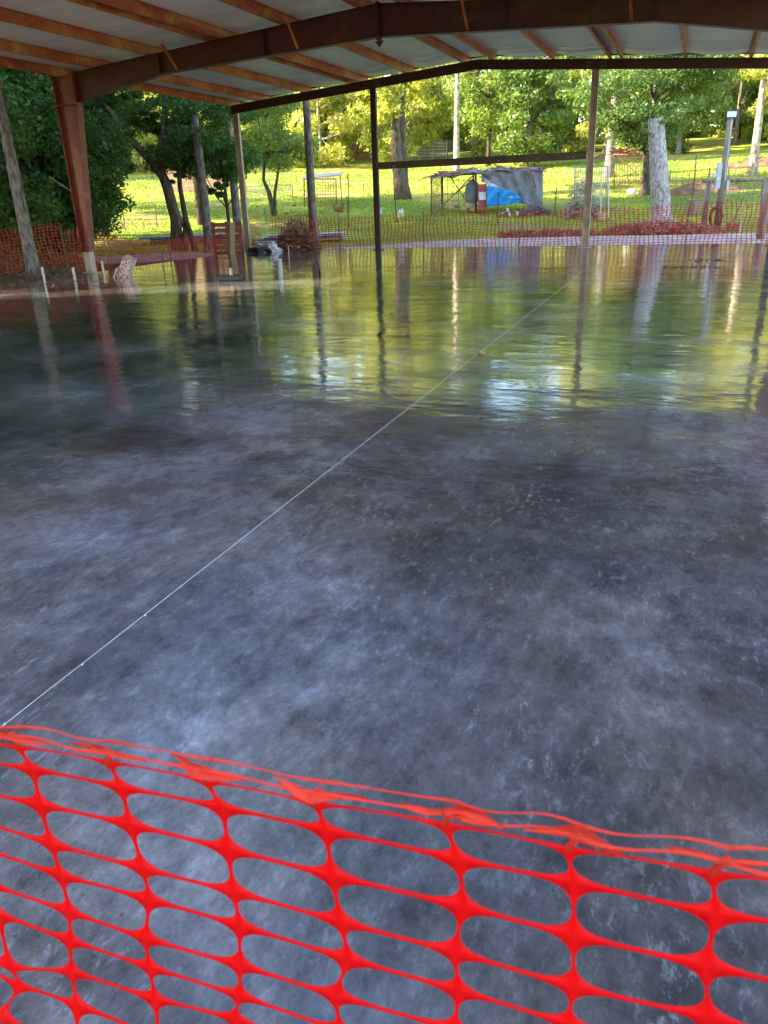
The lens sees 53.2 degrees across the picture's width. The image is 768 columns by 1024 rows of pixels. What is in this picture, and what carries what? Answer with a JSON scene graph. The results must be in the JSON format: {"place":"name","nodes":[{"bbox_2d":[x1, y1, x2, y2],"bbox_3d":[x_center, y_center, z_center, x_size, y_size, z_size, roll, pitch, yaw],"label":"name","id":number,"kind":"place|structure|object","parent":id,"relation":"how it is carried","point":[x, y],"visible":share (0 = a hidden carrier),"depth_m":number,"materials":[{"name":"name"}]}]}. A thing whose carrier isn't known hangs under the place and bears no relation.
{"place":"outdoors","nodes":[
{"label":"outdoors","id":0,"kind":"place"},
{"bbox_2d":[0,0,767,272],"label":"open steel building","id":1,"kind":"structure","parent":0,"point":[233,54],"depth_m":18.33,"materials":[{"name":"metal"}]},
{"bbox_2d":[37,130,767,265],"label":"ground","id":2,"kind":"structure","parent":0,"point":[704,145],"depth_m":46.35,"materials":[{"name":"green plant"}]},
{"bbox_2d":[0,153,14,220],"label":"understorey tree","id":3,"kind":"object","parent":2,"relation":"on","point":[3,204],"visible":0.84,"depth_m":21.55,"materials":[{"name":"green plant"}]},
{"bbox_2d":[0,76,42,279],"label":"tree","id":4,"kind":"object","parent":2,"relation":"on","point":[30,254],"visible":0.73,"depth_m":19.19,"materials":[{"name":"brown plant"}]},
{"bbox_2d":[0,68,49,146],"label":"dark tree","id":5,"kind":"object","parent":2,"relation":"on","point":[20,122],"visible":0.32,"depth_m":21.05,"materials":[{"name":"green plant"}]},
{"bbox_2d":[0,67,52,185],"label":"dark tree","id":6,"kind":"object","parent":2,"relation":"on","point":[6,88],"visible":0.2,"depth_m":21.76,"materials":[{"name":"green plant"}]},
{"bbox_2d":[0,131,62,248],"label":"understorey tree","id":7,"kind":"object","parent":2,"relation":"on","point":[35,219],"visible":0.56,"depth_m":22.60,"materials":[{"name":"green plant"}]},
{"bbox_2d":[0,109,101,252],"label":"understorey tree","id":8,"kind":"object","parent":2,"relation":"on","point":[50,193],"visible":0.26,"depth_m":24.49,"materials":[{"name":"green plant"}]},
{"bbox_2d":[0,240,119,282],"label":"dirt bank","id":9,"kind":"structure","parent":2,"relation":"on","point":[13,256],"depth_m":21.87,"materials":[{"name":"soil"}]},
{"bbox_2d":[0,223,68,276],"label":"safety fence","id":10,"kind":"object","parent":9,"relation":"on","point":[47,230],"visible":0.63,"depth_m":20.92,"materials":[{"name":"orange plastic"}]},
{"bbox_2d":[0,257,97,292],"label":"leaf litter","id":11,"kind":"object","parent":9,"relation":"on","point":[56,273],"visible":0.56,"depth_m":19.62,"materials":[{"name":"plant"}]},
{"bbox_2d":[0,69,127,197],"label":"dark tree","id":12,"kind":"object","parent":2,"relation":"on","point":[45,98],"visible":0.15,"depth_m":24.31,"materials":[{"name":"green plant"}]},
{"bbox_2d":[0,69,134,252],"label":"understorey tree","id":13,"kind":"object","parent":2,"relation":"on","point":[107,153],"visible":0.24,"depth_m":24.99,"materials":[{"name":"green plant"}]},
{"bbox_2d":[20,127,120,253],"bbox_3d":[-12.302,-10.980,26.271,5.723,5.259,5.936,7,24,20],"label":"understorey tree","id":14,"kind":"object","parent":2,"relation":"on","point":[70,219],"visible":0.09,"depth_m":26.25,"materials":[{"name":"green plant"}]},
{"bbox_2d":[39,98,107,251],"bbox_3d":[-12.468,-13.473,28.769,4.594,7.832,4.578,-8,23,-14],"label":"dark tree","id":15,"kind":"object","parent":2,"relation":"on","point":[90,106],"visible":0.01,"depth_m":27.88,"materials":[{"name":"green plant"}]},
{"bbox_2d":[21,85,141,251],"bbox_3d":[-12.186,-14.746,29.091,7.126,9.870,7.313,7,24,20],"label":"dark tree","id":16,"kind":"object","parent":2,"relation":"on","point":[116,108],"visible":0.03,"depth_m":29.16,"materials":[{"name":"green plant"}]},
{"bbox_2d":[31,139,136,254],"bbox_3d":[-11.717,-11.112,27.121,5.314,4.785,5.381,7,24,20],"label":"understorey tree","id":17,"kind":"object","parent":2,"relation":"on","point":[108,215],"visible":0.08,"depth_m":27.13,"materials":[{"name":"green plant"}]},
{"bbox_2d":[37,121,131,255],"bbox_3d":[-11.535,-11.907,28.276,5.586,5.285,5.038,-20,28,-38],"label":"understorey tree","id":18,"kind":"object","parent":2,"relation":"on","point":[121,183],"visible":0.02,"depth_m":27.42,"materials":[{"name":"green plant"}]},
{"bbox_2d":[44,89,154,165],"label":"dark tree","id":19,"kind":"object","parent":2,"relation":"on","point":[128,90],"depth_m":32.24,"materials":[{"name":"green plant"}]},
{"bbox_2d":[85,123,137,198],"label":"understorey tree","id":20,"kind":"object","parent":2,"relation":"on","point":[132,168],"visible":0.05,"depth_m":29.36,"materials":[{"name":"green plant"}]},
{"bbox_2d":[103,94,147,170],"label":"understorey tree","id":21,"kind":"object","parent":2,"relation":"on","point":[137,130],"visible":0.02,"depth_m":31.90,"materials":[{"name":"green plant"}]},
{"bbox_2d":[113,254,150,277],"bbox_3d":[-6.310,-6.052,19.107,1.024,0.689,0.401,-2,22,1],"label":"broken carton","id":22,"kind":"object","parent":2,"relation":"on","point":[125,269],"visible":0.77,"depth_m":18.99,"materials":[{"name":"cardboard"}]},
{"bbox_2d":[98,88,188,250],"bbox_3d":[-9.192,-18.003,27.822,7.744,16.622,8.681,-10,23,-18],"label":"leaning tree","id":23,"kind":"object","parent":2,"relation":"on","point":[154,127],"visible":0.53,"depth_m":28.77,"materials":[{"name":"green plant"}]},
{"bbox_2d":[115,91,184,173],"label":"woodland tree","id":24,"kind":"object","parent":2,"relation":"on","point":[150,138],"visible":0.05,"depth_m":71.31,"materials":[{"name":"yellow plant"}]},
{"bbox_2d":[64,217,262,270],"bbox_3d":[-6.741,-8.813,25.235,0.219,1.497,8.998,10,25,27],"label":"safety fence","id":25,"kind":"object","parent":2,"relation":"on","point":[169,248],"visible":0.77,"depth_m":24.15,"materials":[{"name":"orange plastic"}]},
{"bbox_2d":[113,93,225,250],"bbox_3d":[-7.639,-13.291,28.845,4.325,7.038,4.565,7,24,20],"label":"slender tree","id":26,"kind":"object","parent":2,"relation":"on","point":[187,160],"visible":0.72,"depth_m":27.84,"materials":[{"name":"green plant"}]},
{"bbox_2d":[138,233,237,242],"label":"metal sheets","id":27,"kind":"object","parent":2,"relation":"on","point":[163,238],"visible":0.27,"depth_m":33.47,"materials":[{"name":"metal"}]},
{"bbox_2d":[187,123,201,224],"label":"dark tree","id":28,"kind":"object","parent":2,"relation":"on","point":[197,203],"depth_m":38.97,"materials":[{"name":"brown plant"}]},
{"bbox_2d":[166,169,229,191],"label":"plank wall","id":29,"kind":"structure","parent":2,"relation":"on","point":[188,182],"depth_m":55.60,"materials":[{"name":"wood"}]},
{"bbox_2d":[188,99,213,252],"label":"straight tree","id":30,"kind":"object","parent":2,"relation":"on","point":[204,198],"visible":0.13,"depth_m":27.79,"materials":[{"name":"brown plant"}]},
{"bbox_2d":[172,101,265,233],"bbox_3d":[-6.676,-13.475,30.616,4.005,6.072,4.558,7,24,20],"label":"sapling","id":31,"kind":"object","parent":2,"relation":"on","point":[226,150],"visible":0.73,"depth_m":30.11,"materials":[{"name":"green plant"}]},
{"bbox_2d":[210,221,243,255],"bbox_3d":[-5.534,-9.645,27.175,1.078,1.200,0.116,-2,22,1],"label":"pallet","id":32,"kind":"object","parent":2,"relation":"on","point":[226,224],"visible":0.79,"depth_m":27.09,"materials":[{"name":"red wood"}]},
{"bbox_2d":[225,121,243,239],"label":"tree","id":33,"kind":"object","parent":2,"relation":"on","point":[236,212],"visible":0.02,"depth_m":33.61,"materials":[{"name":"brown plant"}]},
{"bbox_2d":[207,100,276,164],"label":"woodland tree","id":34,"kind":"object","parent":2,"relation":"on","point":[246,126],"visible":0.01,"depth_m":75.54,"materials":[{"name":"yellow plant"}]},
{"bbox_2d":[246,185,292,198],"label":"wire pen","id":35,"kind":"object","parent":2,"relation":"on","point":[264,191],"visible":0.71,"depth_m":51.30,"materials":[{"name":"metal"}]},
{"bbox_2d":[221,92,320,215],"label":"forked tree","id":36,"kind":"object","parent":2,"relation":"on","point":[274,145],"visible":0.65,"depth_m":41.42,"materials":[{"name":"green plant"}]},
{"bbox_2d":[253,109,318,141],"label":"woodland tree","id":37,"kind":"object","parent":2,"relation":"on","point":[266,115],"visible":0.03,"depth_m":86.88,"materials":[{"name":"green plant"}]},
{"bbox_2d":[274,195,324,250],"bbox_3d":[-3.199,-10.445,28.125,2.064,2.180,3.231,-5,22,-7],"label":"brush pile","id":38,"kind":"object","parent":2,"relation":"on","point":[294,236],"visible":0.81,"depth_m":27.79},
{"bbox_2d":[255,231,346,241],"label":"metal sheets","id":39,"kind":"object","parent":2,"relation":"on","point":[330,236],"visible":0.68,"depth_m":32.27,"materials":[{"name":"grey metal"}]},
{"bbox_2d":[303,100,319,244],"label":"straight tree","id":40,"kind":"object","parent":2,"relation":"on","point":[312,208],"visible":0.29,"depth_m":27.63,"materials":[{"name":"brown plant"}]},
{"bbox_2d":[284,107,345,147],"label":"woodland shrub","id":41,"kind":"object","parent":2,"relation":"on","point":[296,123],"visible":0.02,"depth_m":80.02,"materials":[{"name":"green plant"}]},
{"bbox_2d":[302,172,343,206],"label":"chicken run","id":42,"kind":"object","parent":2,"relation":"on","point":[316,177],"visible":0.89,"depth_m":46.02,"materials":[{"name":"metal"}]},
{"bbox_2d":[283,83,389,167],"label":"woodland tree","id":43,"kind":"object","parent":2,"relation":"on","point":[333,151],"visible":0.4,"depth_m":74.47,"materials":[{"name":"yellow plant"}]},
{"bbox_2d":[333,203,344,217],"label":"hen","id":44,"kind":"object","parent":2,"relation":"on","point":[339,209],"visible":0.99,"depth_m":40.77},
{"bbox_2d":[314,83,382,159],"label":"woodland tree","id":45,"kind":"object","parent":2,"relation":"on","point":[366,153],"visible":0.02,"depth_m":82.88,"materials":[{"name":"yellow plant"}]},
{"bbox_2d":[349,144,364,161],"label":"board fence","id":46,"kind":"object","parent":2,"relation":"on","point":[355,153],"visible":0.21,"depth_m":79.72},
{"bbox_2d":[0,243,767,1023],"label":"concrete slab","id":47,"kind":"structure","parent":2,"relation":"on","point":[520,565],"depth_m":3.25,"materials":[{"name":"concrete"}]},
{"bbox_2d":[218,268,243,280],"bbox_3d":[-3.485,-5.415,17.468,0.520,0.260,0.400,-2,22,1],"label":"floor box","id":48,"kind":"object","parent":47,"relation":"on","point":[231,276],"visible":1,"depth_m":17.32,"materials":[{"name":"concrete"}]},
{"bbox_2d":[230,222,234,254],"bbox_3d":[-5.165,-9.228,26.156,0.279,1.216,0.045,-2,22,1],"label":"leaning plank","id":49,"kind":"object","parent":47,"relation":"on","point":[232,238],"visible":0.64,"depth_m":26.10,"materials":[{"name":"wood"}]},
{"bbox_2d":[3,264,591,725],"bbox_3d":[1.840,-2.590,10.411,0.014,0.007,18.314,6,24,19],"label":"string line","id":50,"kind":"object","parent":47,"relation":"on","point":[229,548],"visible":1,"depth_m":3.52,"materials":[{"name":"white"}]},
{"bbox_2d":[0,725,767,1023],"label":"safety fence","id":51,"kind":"object","parent":47,"relation":"on","point":[706,964],"visible":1,"depth_m":0.81,"materials":[{"name":"red plastic"}]},
{"bbox_2d":[663,259,726,267],"bbox_3d":[7.261,-5.648,17.430,1.286,0.032,2.299,14,27,34],"label":"grit line","id":52,"kind":"object","parent":47,"relation":"on","point":[666,266],"visible":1,"depth_m":16.89,"materials":[{"name":"brown soil"}]},
{"bbox_2d":[344,65,454,161],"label":"woodland tree","id":53,"kind":"object","parent":2,"relation":"on","point":[425,109],"visible":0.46,"depth_m":72.28,"materials":[{"name":"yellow plant"}]},
{"bbox_2d":[368,68,436,199],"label":"twin trunk tree","id":54,"kind":"object","parent":2,"relation":"on","point":[394,114],"visible":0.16,"depth_m":46.39,"materials":[{"name":"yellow plant"}]},
{"bbox_2d":[369,140,452,161],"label":"wire fence","id":55,"kind":"object","parent":2,"relation":"on","point":[449,148],"visible":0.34,"depth_m":78.67,"materials":[{"name":"grey metal"}]},
{"bbox_2d":[408,141,446,159],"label":"pipe gate","id":56,"kind":"structure","parent":2,"relation":"on","point":[433,152],"depth_m":77.77,"materials":[{"name":"metal"}]},
{"bbox_2d":[408,98,464,157],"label":"woodland shrub","id":57,"kind":"object","parent":2,"relation":"on","point":[438,132],"visible":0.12,"depth_m":81.67,"materials":[{"name":"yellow plant"}]},
{"bbox_2d":[415,71,480,147],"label":"woodland tree","id":58,"kind":"object","parent":2,"relation":"on","point":[444,137],"visible":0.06,"depth_m":95.19,"materials":[{"name":"green plant"}]},
{"bbox_2d":[441,61,460,171],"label":"pale tree","id":59,"kind":"object","parent":2,"relation":"on","point":[456,152],"visible":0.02,"depth_m":63.96,"materials":[{"name":"white plant"}]},
{"bbox_2d":[437,57,499,156],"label":"woodland tree","id":60,"kind":"object","parent":2,"relation":"on","point":[476,148],"visible":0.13,"depth_m":78.45,"materials":[{"name":"green plant"}]},
{"bbox_2d":[440,75,499,150],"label":"woodland shrub","id":61,"kind":"object","parent":2,"relation":"on","point":[450,132],"visible":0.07,"depth_m":89.54,"materials":[{"name":"green plant"}]},
{"bbox_2d":[423,164,546,215],"bbox_3d":[5.346,-17.351,41.191,6.528,2.656,3.534,1,22,8],"label":"tarp shelter","id":62,"kind":"object","parent":2,"relation":"on","point":[513,185],"visible":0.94,"depth_m":39.92,"materials":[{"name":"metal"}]},
{"bbox_2d":[441,56,534,166],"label":"bushy tree","id":63,"kind":"object","parent":2,"relation":"on","point":[473,91],"visible":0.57,"depth_m":65.65,"materials":[{"name":"green plant"}]},
{"bbox_2d":[473,57,557,145],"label":"woodland tree","id":64,"kind":"object","parent":2,"relation":"on","point":[495,137],"visible":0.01,"depth_m":87.70,"materials":[{"name":"green plant"}]},
{"bbox_2d":[447,135,583,157],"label":"wire fence","id":65,"kind":"object","parent":2,"relation":"on","point":[508,153],"visible":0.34,"depth_m":78.73,"materials":[{"name":"grey metal"}]},
{"bbox_2d":[268,200,767,248],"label":"safety fence","id":66,"kind":"object","parent":2,"relation":"on","point":[593,219],"visible":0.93,"depth_m":25.39,"materials":[{"name":"orange plastic"}]},
{"bbox_2d":[498,208,537,216],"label":"scrap boards","id":67,"kind":"object","parent":2,"relation":"on","point":[507,212],"visible":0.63,"depth_m":39.05,"materials":[{"name":"wood"}]},
{"bbox_2d":[480,56,588,153],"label":"woodland tree","id":68,"kind":"object","parent":2,"relation":"on","point":[569,73],"visible":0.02,"depth_m":73.83,"materials":[{"name":"green plant"}]},
{"bbox_2d":[518,200,551,216],"bbox_3d":[7.699,-15.472,39.156,1.972,0.908,2.538,1,22,7],"label":"brush pile","id":69,"kind":"object","parent":2,"relation":"on","point":[533,207],"visible":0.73,"depth_m":38.82,"materials":[{"name":"grey plant"}]},
{"bbox_2d":[490,57,589,166],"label":"forked tree","id":70,"kind":"object","parent":2,"relation":"on","point":[557,113],"visible":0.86,"depth_m":63.85,"materials":[{"name":"green plant"}]},
{"bbox_2d":[509,85,583,152],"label":"woodland shrub","id":71,"kind":"object","parent":2,"relation":"on","point":[538,130],"visible":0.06,"depth_m":77.67,"materials":[{"name":"green plant"}]},
{"bbox_2d":[495,225,603,237],"bbox_3d":[6.679,-11.406,31.340,4.335,0.639,4.236,0,22,5],"label":"brush pile","id":72,"kind":"object","parent":2,"relation":"on","point":[564,233],"visible":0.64,"depth_m":30.92,"materials":[{"name":"plant"}]},
{"bbox_2d":[559,159,601,219],"bbox_3d":[9.524,-15.441,36.821,2.248,2.863,2.922,7,24,20],"label":"brush pile","id":73,"kind":"object","parent":2,"relation":"on","point":[572,206],"visible":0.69,"depth_m":36.75,"materials":[{"name":"grey plant"}]},
{"bbox_2d":[564,100,606,143],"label":"woodland shrub","id":74,"kind":"object","parent":2,"relation":"on","point":[599,141],"visible":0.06,"depth_m":89.46,"materials":[{"name":"green plant"}]},
{"bbox_2d":[574,166,607,209],"bbox_3d":[10.731,-16.734,39.805,1.861,2.375,3.071,4,23,14],"label":"dog kennel","id":75,"kind":"object","parent":2,"relation":"on","point":[605,192],"visible":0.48,"depth_m":38.38,"materials":[{"name":"metal"}]},
{"bbox_2d":[550,55,659,152],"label":"woodland tree","id":76,"kind":"object","parent":2,"relation":"on","point":[583,128],"visible":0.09,"depth_m":75.87,"materials":[{"name":"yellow plant"}]},
{"bbox_2d":[600,170,609,217],"bbox_3d":[10.411,-14.967,36.165,0.502,2.105,0.049,4,23,14],"label":"gate frame","id":77,"kind":"object","parent":2,"relation":"on","point":[608,191],"visible":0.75,"depth_m":36.11,"materials":[{"name":"white plastic"}]},
{"bbox_2d":[585,152,643,159],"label":"clay mound","id":78,"kind":"object","parent":2,"relation":"on","point":[600,156],"visible":0.24,"depth_m":69.07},
{"bbox_2d":[602,56,636,177],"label":"lit tree","id":79,"kind":"object","parent":2,"relation":"on","point":[609,161],"depth_m":54.13,"materials":[{"name":"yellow plant"}]},
{"bbox_2d":[606,145,643,188],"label":"animal pen","id":80,"kind":"object","parent":2,"relation":"on","point":[619,151],"visible":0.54,"depth_m":47.50,"materials":[{"name":"metal"}]},
{"bbox_2d":[638,103,679,223],"bbox_3d":[11.443,-13.909,31.241,1.934,4.865,1.846,16,28,37],"label":"cut trunk","id":81,"kind":"object","parent":2,"relation":"on","point":[659,178],"visible":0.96,"depth_m":30.92,"materials":[{"name":"grey plant"}]},
{"bbox_2d":[573,54,747,195],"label":"dark tree","id":82,"kind":"object","parent":2,"relation":"on","point":[634,110],"visible":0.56,"depth_m":41.70,"materials":[{"name":"green plant"}]},
{"bbox_2d":[600,217,726,235],"bbox_3d":[11.090,-11.292,30.550,4.893,0.868,4.082,7,24,20],"label":"brush pile","id":83,"kind":"object","parent":2,"relation":"on","point":[679,223],"visible":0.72,"depth_m":30.12,"materials":[{"name":"plant"}]},
{"bbox_2d":[644,54,739,154],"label":"woodland tree","id":84,"kind":"object","parent":2,"relation":"on","point":[680,146],"visible":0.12,"depth_m":65.96,"materials":[{"name":"green plant"}]},
{"bbox_2d":[669,167,714,198],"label":"wire fence","id":85,"kind":"object","parent":2,"relation":"on","point":[709,174],"visible":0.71,"depth_m":40.55,"materials":[{"name":"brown metal"}]},
{"bbox_2d":[686,199,702,214],"bbox_3d":[14.399,-14.178,35.683,0.650,0.650,0.500,-2,22,-1],"label":"wooden block","id":86,"kind":"object","parent":2,"relation":"on","point":[696,202],"depth_m":35.51,"materials":[{"name":"brown wood"}]},
{"bbox_2d":[702,181,711,225],"bbox_3d":[13.269,-12.537,31.617,0.233,2.025,0.244,7,24,20],"label":"fence post","id":87,"kind":"object","parent":2,"relation":"on","point":[707,191],"visible":0.56,"depth_m":31.42,"materials":[{"name":"grey wood"}]},
{"bbox_2d":[670,181,744,196],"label":"clay mound","id":88,"kind":"object","parent":2,"relation":"on","point":[682,192],"visible":0.38,"depth_m":42.49,"materials":[{"name":"soil"}]},
{"bbox_2d":[686,105,733,137],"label":"woodland shrub","id":89,"kind":"object","parent":2,"relation":"on","point":[693,131],"visible":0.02,"depth_m":87.67,"materials":[{"name":"green plant"}]},
{"bbox_2d":[712,110,737,227],"bbox_3d":[13.389,-13.408,30.487,0.689,4.525,0.353,-8,23,-14],"label":"utility pole","id":90,"kind":"object","parent":2,"relation":"on","point":[721,184],"visible":0.98,"depth_m":30.34,"materials":[{"name":"grey wood"}]},
{"bbox_2d":[709,205,722,226],"bbox_3d":[13.332,-11.831,30.796,0.565,0.881,0.153,-2,22,1],"label":"hose","id":91,"kind":"object","parent":90,"relation":"hanging from","point":[719,208],"visible":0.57,"depth_m":30.74,"materials":[{"name":"black plastic"}]},
{"bbox_2d":[690,55,760,144],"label":"woodland tree","id":92,"kind":"object","parent":2,"relation":"on","point":[739,95],"visible":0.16,"depth_m":73.32,"materials":[{"name":"green plant"}]},
{"bbox_2d":[690,78,762,137],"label":"woodland tree","id":93,"kind":"object","parent":2,"relation":"on","point":[744,131],"visible":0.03,"depth_m":83.47,"materials":[{"name":"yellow plant"}]},
{"bbox_2d":[698,177,767,226],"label":"rail fence","id":94,"kind":"object","parent":2,"relation":"on","point":[764,185],"visible":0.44,"depth_m":31.24,"materials":[{"name":"brown wood"}]},
{"bbox_2d":[726,197,743,231],"bbox_3d":[13.556,-11.436,29.624,0.479,1.307,0.280,-2,22,1],"label":"floor jack","id":95,"kind":"object","parent":2,"relation":"on","point":[732,225],"visible":0.67,"depth_m":29.64,"materials":[{"name":"red metal"}]},
{"bbox_2d":[715,156,767,169],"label":"clay mound","id":96,"kind":"object","parent":2,"relation":"on","point":[763,161],"visible":0.53,"depth_m":54.34,"materials":[{"name":"soil"}]},
{"bbox_2d":[716,79,767,138],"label":"woodland shrub","id":97,"kind":"object","parent":2,"relation":"on","point":[745,104],"visible":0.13,"depth_m":78.52,"materials":[{"name":"green plant"}]},
{"bbox_2d":[725,166,767,196],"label":"wire fence","id":98,"kind":"object","parent":2,"relation":"on","point":[756,172],"visible":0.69,"depth_m":38.77,"materials":[{"name":"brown metal"}]},
{"bbox_2d":[729,54,767,175],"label":"lit tree","id":99,"kind":"object","parent":2,"relation":"on","point":[762,98],"visible":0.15,"depth_m":48.82,"materials":[{"name":"yellow plant"}]},
{"bbox_2d":[740,91,767,140],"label":"woodland shrub","id":100,"kind":"object","parent":2,"relation":"on","point":[745,117],"visible":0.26,"depth_m":75.11,"materials":[{"name":"green plant"}]},
{"bbox_2d":[747,55,767,139],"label":"woodland tree","id":101,"kind":"object","parent":2,"relation":"on","point":[753,109],"visible":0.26,"depth_m":67.08,"materials":[{"name":"plant"}]},
{"bbox_2d":[757,192,767,238],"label":"wooden post","id":102,"kind":"object","parent":2,"relation":"on","point":[765,198],"visible":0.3,"depth_m":25.80,"materials":[{"name":"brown wood"}]},
{"bbox_2d":[82,232,767,263],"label":"gravel track","id":103,"kind":"structure","parent":0,"point":[574,240],"depth_m":28.01,"materials":[{"name":"gravel"}]},
{"bbox_2d":[247,245,271,253],"bbox_3d":[-4.340,-9.132,26.774,0.885,0.399,0.544,-4,22,-5],"label":"rubbish bag","id":104,"kind":"object","parent":103,"relation":"on","point":[260,249],"visible":0.56,"depth_m":26.63,"materials":[{"name":"black plastic"}]},
{"bbox_2d":[257,241,282,251],"bbox_3d":[-4.068,-9.350,27.185,0.976,0.468,0.614,-2,22,1],"label":"plastic sheet","id":105,"kind":"object","parent":103,"relation":"on","point":[272,245],"visible":0.44,"depth_m":27.01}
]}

